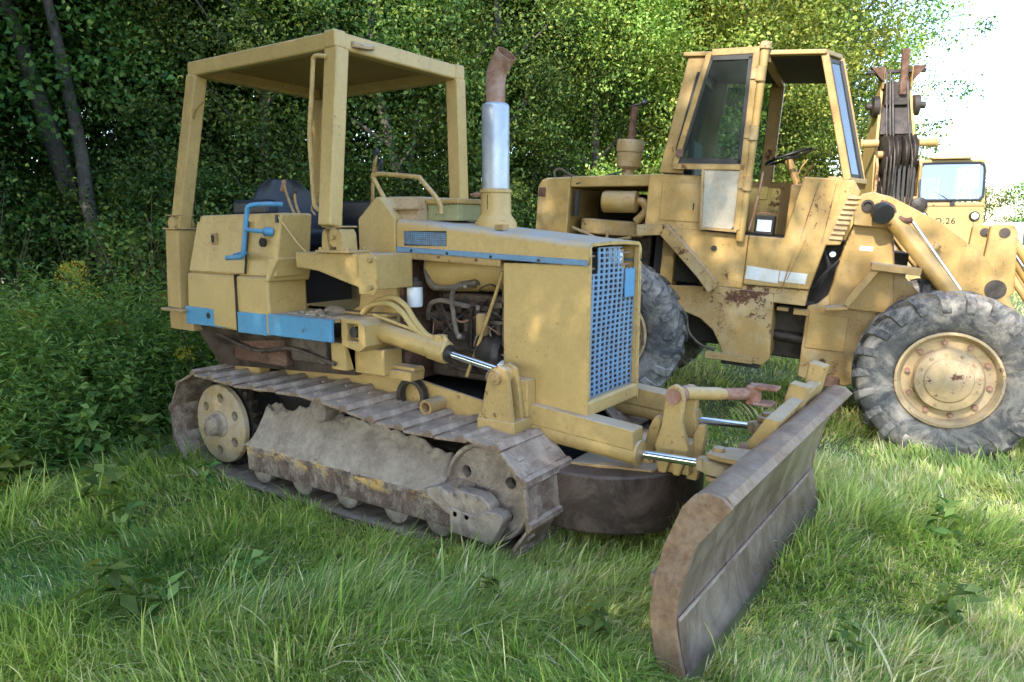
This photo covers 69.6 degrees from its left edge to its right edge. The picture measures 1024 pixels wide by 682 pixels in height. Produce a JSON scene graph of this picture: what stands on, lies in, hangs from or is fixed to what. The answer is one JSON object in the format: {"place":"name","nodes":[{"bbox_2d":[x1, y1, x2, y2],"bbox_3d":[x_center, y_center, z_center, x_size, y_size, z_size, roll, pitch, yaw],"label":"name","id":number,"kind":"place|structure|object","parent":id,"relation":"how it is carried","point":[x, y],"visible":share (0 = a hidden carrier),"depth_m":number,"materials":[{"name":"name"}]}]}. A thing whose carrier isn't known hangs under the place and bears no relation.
{"place":"outdoors","nodes":[
{"label":"outdoors","id":0,"kind":"place"},
{"bbox_2d":[0,278,1023,681],"bbox_3d":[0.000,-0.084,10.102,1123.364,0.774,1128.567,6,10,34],"label":"ground","id":1,"kind":"structure","parent":0,"point":[766,580],"depth_m":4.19,"materials":[{"name":"green plant"}]},
{"bbox_2d":[0,445,50,498],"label":"broadleaf weed","id":2,"kind":"object","parent":1,"relation":"on","point":[11,454],"visible":0.81,"depth_m":4.74,"materials":[{"name":"green plant"}]},
{"bbox_2d":[0,6,52,174],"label":"tree","id":3,"kind":"object","parent":1,"relation":"on","point":[12,114],"visible":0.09,"depth_m":13.63,"materials":[{"name":"green plant"}]},
{"bbox_2d":[0,72,56,164],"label":"dense tree","id":4,"kind":"object","parent":1,"relation":"on","point":[32,150],"visible":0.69,"depth_m":11.38,"materials":[{"name":"green plant"}]},
{"bbox_2d":[14,305,53,347],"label":"goldenrod plant","id":5,"kind":"object","parent":1,"relation":"on","point":[31,319],"visible":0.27,"depth_m":5.98,"materials":[{"name":"green plant"}]},
{"bbox_2d":[0,142,91,315],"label":"undergrowth bush","id":6,"kind":"object","parent":1,"relation":"on","point":[10,269],"visible":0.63,"depth_m":10.98,"materials":[{"name":"green plant"}]},
{"bbox_2d":[0,0,95,275],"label":"tree","id":7,"kind":"object","parent":1,"relation":"on","point":[7,140],"visible":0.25,"depth_m":12.49,"materials":[{"name":"green plant"}]},
{"bbox_2d":[4,28,125,271],"bbox_3d":[-10.741,-5.843,17.098,6.842,10.344,6.525,-8,11,-41],"label":"tree","id":8,"kind":"object","parent":1,"relation":"on","point":[66,120],"depth_m":16.27,"materials":[{"name":"green plant"}]},
{"bbox_2d":[0,166,134,313],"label":"undergrowth bush","id":9,"kind":"object","parent":1,"relation":"on","point":[42,190],"visible":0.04,"depth_m":12.39,"materials":[{"name":"green plant"}]},
{"bbox_2d":[53,264,88,312],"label":"goldenrod plant","id":10,"kind":"object","parent":1,"relation":"on","point":[68,269],"visible":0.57,"depth_m":8.09,"materials":[{"name":"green plant"}]},
{"bbox_2d":[59,261,90,320],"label":"goldenrod plant","id":11,"kind":"object","parent":1,"relation":"on","point":[78,270],"visible":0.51,"depth_m":8.94,"materials":[{"name":"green plant"}]},
{"bbox_2d":[0,0,151,319],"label":"leaning tree","id":12,"kind":"object","parent":1,"relation":"on","point":[58,151],"visible":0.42,"depth_m":11.84,"materials":[{"name":"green plant"}]},
{"bbox_2d":[64,280,98,317],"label":"goldenrod plant","id":13,"kind":"object","parent":1,"relation":"on","point":[73,287],"visible":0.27,"depth_m":7.21,"materials":[{"name":"green plant"}]},
{"bbox_2d":[0,124,169,310],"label":"undergrowth bush","id":14,"kind":"object","parent":1,"relation":"on","point":[49,183],"visible":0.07,"depth_m":12.18,"materials":[{"name":"green plant"}]},
{"bbox_2d":[0,147,173,324],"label":"undergrowth bush","id":15,"kind":"object","parent":1,"relation":"on","point":[65,194],"visible":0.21,"depth_m":11.41,"materials":[{"name":"green plant"}]},
{"bbox_2d":[61,404,121,461],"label":"broadleaf weed","id":16,"kind":"object","parent":1,"relation":"on","point":[80,443],"visible":0.75,"depth_m":5.33,"materials":[{"name":"green plant"}]},
{"bbox_2d":[0,0,184,289],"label":"dense tree","id":17,"kind":"object","parent":1,"relation":"on","point":[22,112],"visible":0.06,"depth_m":13.57,"materials":[{"name":"green plant"}]},
{"bbox_2d":[3,1,182,208],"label":"tree","id":18,"kind":"object","parent":1,"relation":"on","point":[81,116],"depth_m":15.85,"materials":[{"name":"green plant"}]},
{"bbox_2d":[0,0,186,325],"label":"leaning tree","id":19,"kind":"object","parent":1,"relation":"on","point":[73,111],"visible":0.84,"depth_m":10.72,"materials":[{"name":"green plant"}]},
{"bbox_2d":[71,459,132,508],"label":"broadleaf weed","id":20,"kind":"object","parent":1,"relation":"on","point":[111,475],"visible":0.86,"depth_m":4.54,"materials":[{"name":"green plant"}]},
{"bbox_2d":[0,189,214,368],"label":"dead twigs","id":21,"kind":"object","parent":1,"relation":"on","point":[182,335],"visible":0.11,"depth_m":7.13,"materials":[{"name":"brown wood"}]},
{"bbox_2d":[0,259,220,493],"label":"undergrowth","id":22,"kind":"object","parent":1,"relation":"on","point":[84,364],"visible":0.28,"depth_m":5.75,"materials":[{"name":"green plant"}]},
{"bbox_2d":[62,547,165,627],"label":"broadleaf weed","id":23,"kind":"object","parent":1,"relation":"on","point":[115,576],"visible":0.91,"depth_m":3.25,"materials":[{"name":"green plant"}]},
{"bbox_2d":[0,0,230,306],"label":"tree","id":24,"kind":"object","parent":1,"relation":"on","point":[67,47],"visible":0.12,"depth_m":12.19,"materials":[{"name":"green plant"}]},
{"bbox_2d":[103,318,128,344],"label":"goldenrod plant","id":25,"kind":"object","parent":1,"relation":"on","point":[121,323],"visible":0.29,"depth_m":6.48,"materials":[{"name":"green plant"}]},
{"bbox_2d":[98,496,154,543],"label":"broadleaf weed","id":26,"kind":"object","parent":1,"relation":"on","point":[127,508],"visible":0.87,"depth_m":4.19,"materials":[{"name":"green plant"}]},
{"bbox_2d":[26,134,250,313],"bbox_3d":[-5.987,-1.672,12.716,3.790,3.692,4.037,0,9,-2],"label":"undergrowth bush","id":27,"kind":"object","parent":1,"relation":"on","point":[109,170],"visible":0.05,"depth_m":11.81,"materials":[{"name":"green plant"}]},
{"bbox_2d":[112,413,170,468],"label":"broadleaf weed","id":28,"kind":"object","parent":1,"relation":"on","point":[142,437],"visible":0.91,"depth_m":5.44,"materials":[{"name":"green plant"}]},
{"bbox_2d":[0,0,283,179],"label":"tree","id":29,"kind":"object","parent":1,"relation":"on","point":[232,88],"visible":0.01,"depth_m":14.38,"materials":[{"name":"green plant"}]},
{"bbox_2d":[22,116,284,338],"bbox_3d":[-4.653,-1.345,10.790,4.082,3.746,3.796,-4,10,-25],"label":"undergrowth bush","id":30,"kind":"object","parent":1,"relation":"on","point":[130,234],"visible":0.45,"depth_m":10.11,"materials":[{"name":"green plant"}]},
{"bbox_2d":[152,291,167,314],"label":"goldenrod plant","id":31,"kind":"object","parent":1,"relation":"on","point":[162,300],"visible":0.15,"depth_m":7.57,"materials":[{"name":"green plant"}]},
{"bbox_2d":[144,569,195,625],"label":"broadleaf weed","id":32,"kind":"object","parent":1,"relation":"on","point":[174,590],"visible":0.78,"depth_m":3.20,"materials":[{"name":"green plant"}]},
{"bbox_2d":[11,0,343,210],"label":"dense tree","id":33,"kind":"object","parent":1,"relation":"on","point":[179,64],"visible":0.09,"depth_m":12.87,"materials":[{"name":"green plant"}]},
{"bbox_2d":[96,112,259,312],"bbox_3d":[-4.867,-1.879,13.070,4.005,4.228,4.734,8,12,41],"label":"undergrowth bush","id":34,"kind":"object","parent":1,"relation":"on","point":[129,150],"visible":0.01,"depth_m":11.77,"materials":[{"name":"green plant"}]},
{"bbox_2d":[171,345,195,379],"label":"goldenrod plant","id":35,"kind":"object","parent":1,"relation":"on","point":[183,355],"visible":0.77,"depth_m":6.41,"materials":[{"name":"green plant"}]},
{"bbox_2d":[192,458,225,491],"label":"broadleaf weed","id":36,"kind":"object","parent":1,"relation":"on","point":[209,465],"visible":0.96,"depth_m":5.09,"materials":[{"name":"green plant"}]},
{"bbox_2d":[102,131,347,311],"bbox_3d":[-3.843,-1.315,10.957,3.820,3.494,3.587,-6,11,-35],"label":"undergrowth bush","id":37,"kind":"object","parent":1,"relation":"on","point":[285,169],"visible":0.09,"depth_m":10.57,"materials":[{"name":"green plant"}]},
{"bbox_2d":[94,8,372,168],"bbox_3d":[-6.268,-6.898,17.478,7.696,12.775,8.174,3,9,20],"label":"tree","id":38,"kind":"object","parent":1,"relation":"on","point":[247,109],"visible":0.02,"depth_m":15.44,"materials":[{"name":"green plant"}]},
{"bbox_2d":[213,550,270,601],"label":"broadleaf weed","id":39,"kind":"object","parent":1,"relation":"on","point":[254,555],"visible":0.59,"depth_m":3.51,"materials":[{"name":"green plant"}]},
{"bbox_2d":[15,0,477,261],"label":"dense tree","id":40,"kind":"object","parent":1,"relation":"on","point":[265,136],"visible":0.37,"depth_m":11.06,"materials":[{"name":"green plant"}]},
{"bbox_2d":[72,0,431,189],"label":"tree","id":41,"kind":"object","parent":1,"relation":"on","point":[223,87],"visible":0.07,"depth_m":12.94,"materials":[{"name":"green plant"}]},
{"bbox_2d":[153,137,363,264],"bbox_3d":[-3.056,-1.338,11.148,3.997,3.569,3.381,4,9,22],"label":"undergrowth bush","id":42,"kind":"object","parent":1,"relation":"on","point":[257,185],"visible":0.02,"depth_m":10.60,"materials":[{"name":"green plant"}]},
{"bbox_2d":[204,137,415,214],"bbox_3d":[-2.879,-1.450,11.872,3.972,3.645,3.693,-2,9,-11],"label":"undergrowth bush","id":43,"kind":"object","parent":1,"relation":"on","point":[367,192],"visible":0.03,"depth_m":11.37,"materials":[{"name":"green plant"}]},
{"bbox_2d":[202,0,536,223],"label":"dense tree","id":44,"kind":"object","parent":1,"relation":"on","point":[420,12],"visible":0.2,"depth_m":11.21,"materials":[{"name":"green plant"}]},
{"bbox_2d":[250,0,513,194],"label":"tree","id":45,"kind":"object","parent":1,"relation":"on","point":[364,96],"visible":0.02,"depth_m":13.41,"materials":[{"name":"green plant"}]},
{"bbox_2d":[348,128,523,213],"bbox_3d":[-1.975,-1.663,12.865,3.556,3.754,4.203,-8,12,-44],"label":"undergrowth bush","id":46,"kind":"object","parent":1,"relation":"on","point":[419,194],"visible":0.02,"depth_m":12.19,"materials":[{"name":"green plant"}]},
{"bbox_2d":[327,0,604,207],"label":"tree","id":47,"kind":"object","parent":1,"relation":"on","point":[512,100],"visible":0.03,"depth_m":13.99,"materials":[{"name":"green plant"}]},
{"bbox_2d":[475,572,505,611],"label":"broadleaf weed","id":48,"kind":"object","parent":1,"relation":"on","point":[489,584],"visible":0.64,"depth_m":3.41,"materials":[{"name":"green plant"}]},
{"bbox_2d":[161,29,852,680],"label":"bulldozer","id":49,"kind":"object","parent":1,"relation":"on","point":[445,365],"visible":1,"depth_m":4.51,"materials":[{"name":"metal"}]},
{"bbox_2d":[475,161,538,228],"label":"undergrowth bush","id":50,"kind":"object","parent":1,"relation":"on","point":[530,217],"visible":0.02,"depth_m":12.54,"materials":[{"name":"green plant"}]},
{"bbox_2d":[352,0,668,228],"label":"dense tree","id":51,"kind":"object","parent":1,"relation":"on","point":[543,77],"visible":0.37,"depth_m":12.13,"materials":[{"name":"green plant"}]},
{"bbox_2d":[468,130,611,228],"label":"undergrowth bush","id":52,"kind":"object","parent":1,"relation":"on","point":[552,170],"visible":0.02,"depth_m":13.23,"materials":[{"name":"green plant"}]},
{"bbox_2d":[372,0,715,182],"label":"tree","id":53,"kind":"object","parent":1,"relation":"on","point":[564,47],"visible":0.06,"depth_m":14.91,"materials":[{"name":"green plant"}]},
{"bbox_2d":[573,590,612,647],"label":"broadleaf weed","id":54,"kind":"object","parent":1,"relation":"on","point":[595,605],"visible":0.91,"depth_m":3.08,"materials":[{"name":"green plant"}]},
{"bbox_2d":[469,0,760,226],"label":"dense tree","id":55,"kind":"object","parent":1,"relation":"on","point":[669,34],"visible":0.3,"depth_m":12.87,"materials":[{"name":"green plant"}]},
{"bbox_2d":[502,0,731,174],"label":"tree","id":56,"kind":"object","parent":1,"relation":"on","point":[640,127],"visible":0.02,"depth_m":15.15,"materials":[{"name":"green plant"}]},
{"bbox_2d":[574,2,780,180],"bbox_3d":[3.894,-5.799,18.176,6.453,10.085,6.075,-7,11,-39],"label":"tree","id":57,"kind":"object","parent":1,"relation":"on","point":[673,110],"visible":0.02,"depth_m":17.14,"materials":[{"name":"green plant"}]},
{"bbox_2d":[537,0,836,194],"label":"dense tree","id":58,"kind":"object","parent":1,"relation":"on","point":[733,113],"visible":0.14,"depth_m":13.54,"materials":[{"name":"green plant"}]},
{"bbox_2d":[580,0,916,170],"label":"grey trunk tree","id":59,"kind":"object","parent":1,"relation":"on","point":[773,33],"visible":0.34,"depth_m":13.41,"materials":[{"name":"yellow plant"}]},
{"bbox_2d":[622,0,911,182],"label":"dense tree","id":60,"kind":"object","parent":1,"relation":"on","point":[807,110],"visible":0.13,"depth_m":14.79,"materials":[{"name":"green plant"}]},
{"bbox_2d":[536,41,1023,459],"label":"wheel loader","id":61,"kind":"object","parent":1,"relation":"on","point":[933,355],"visible":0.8,"depth_m":6.30,"materials":[{"name":"metal"}]},
{"bbox_2d":[672,46,759,232],"bbox_3d":[1.730,-1.736,6.385,0.648,1.535,0.045,8,11,23],"label":"cab door","id":62,"kind":"structure","parent":61,"relation":"in","point":[721,202],"depth_m":6.38,"materials":[{"name":"yellow paint"}]},
{"bbox_2d":[754,212,776,235],"bbox_3d":[2.242,-1.036,6.517,0.160,0.193,0.204,8,11,23],"label":"black battery","id":63,"kind":"object","parent":61,"relation":"on","point":[765,224],"visible":0.99,"depth_m":6.43,"materials":[{"name":"plastic"}]},
{"bbox_2d":[745,181,792,234],"bbox_3d":[2.465,-1.375,7.576,1.150,0.520,0.040,8,11,23],"label":"far door panel","id":64,"kind":"structure","parent":61,"relation":"in","point":[780,192],"depth_m":7.46,"materials":[{"name":"yellow paint"}]},
{"bbox_2d":[647,1,917,180],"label":"tree","id":65,"kind":"object","parent":1,"relation":"on","point":[808,94],"visible":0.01,"depth_m":18.49,"materials":[{"name":"green plant"}]},
{"bbox_2d":[754,160,841,182],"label":"undergrowth bush","id":66,"kind":"object","parent":1,"relation":"on","point":[788,179],"depth_m":15.25,"materials":[{"name":"green plant"}]},
{"bbox_2d":[656,0,942,183],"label":"dense tree","id":67,"kind":"object","parent":1,"relation":"on","point":[862,105],"visible":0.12,"depth_m":16.02,"materials":[{"name":"green plant"}]},
{"bbox_2d":[731,0,915,180],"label":"dense tree","id":68,"kind":"object","parent":1,"relation":"on","point":[857,113],"visible":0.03,"depth_m":18.55,"materials":[{"name":"green plant"}]},
{"bbox_2d":[824,613,868,663],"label":"broadleaf weed","id":69,"kind":"object","parent":1,"relation":"on","point":[848,635],"visible":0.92,"depth_m":2.95,"materials":[{"name":"green plant"}]},
{"bbox_2d":[783,0,1012,127],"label":"sunlit tree","id":70,"kind":"object","parent":1,"relation":"on","point":[908,44],"visible":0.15,"depth_m":18.89,"materials":[{"name":"green plant"}]},
{"bbox_2d":[859,0,1023,154],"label":"loose branch","id":71,"kind":"object","parent":70,"relation":"attached to","point":[935,124],"visible":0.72,"depth_m":19.22,"materials":[{"name":"green plant"}]},
{"bbox_2d":[808,94,996,198],"bbox_3d":[9.125,-3.649,19.588,6.390,5.843,5.999,-4,9,-23],"label":"sunlit bush","id":72,"kind":"object","parent":1,"relation":"on","point":[917,127],"visible":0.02,"depth_m":18.36,"materials":[{"name":"green plant"}]},
{"bbox_2d":[843,48,1015,290],"bbox_3d":[7.433,-2.824,14.217,2.550,4.496,5.300,2,9,14],"label":"mobile crane","id":73,"kind":"object","parent":1,"relation":"on","point":[893,165],"visible":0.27,"depth_m":12.02,"materials":[{"name":"yellow paint"}]},
{"bbox_2d":[921,495,967,547],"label":"broadleaf weed","id":74,"kind":"object","parent":1,"relation":"on","point":[948,512],"visible":0.94,"depth_m":4.09,"materials":[{"name":"green plant"}]},
{"bbox_2d":[907,574,994,638],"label":"broadleaf weed","id":75,"kind":"object","parent":1,"relation":"on","point":[951,607],"visible":0.99,"depth_m":3.19,"materials":[{"name":"green plant"}]},
{"bbox_2d":[956,166,1023,222],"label":"bush","id":76,"kind":"object","parent":1,"relation":"on","point":[988,206],"visible":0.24,"depth_m":41.77,"materials":[{"name":"green plant"}]},
{"bbox_2d":[983,222,1023,266],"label":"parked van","id":77,"kind":"object","parent":1,"relation":"on","point":[1019,226],"visible":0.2,"depth_m":22.88,"materials":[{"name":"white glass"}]},
{"bbox_2d":[990,192,1023,221],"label":"bush","id":78,"kind":"object","parent":1,"relation":"on","point":[1012,212],"visible":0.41,"depth_m":41.36,"materials":[{"name":"green plant"}]},
{"bbox_2d":[1000,176,1023,221],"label":"bush","id":79,"kind":"object","parent":1,"relation":"on","point":[1018,219],"visible":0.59,"depth_m":39.54,"materials":[{"name":"green plant"}]},
{"bbox_2d":[53,0,1023,222],"label":"sky","id":80,"kind":"structure","parent":0,"point":[1001,111],"materials":[{"name":"white"}]}
]}

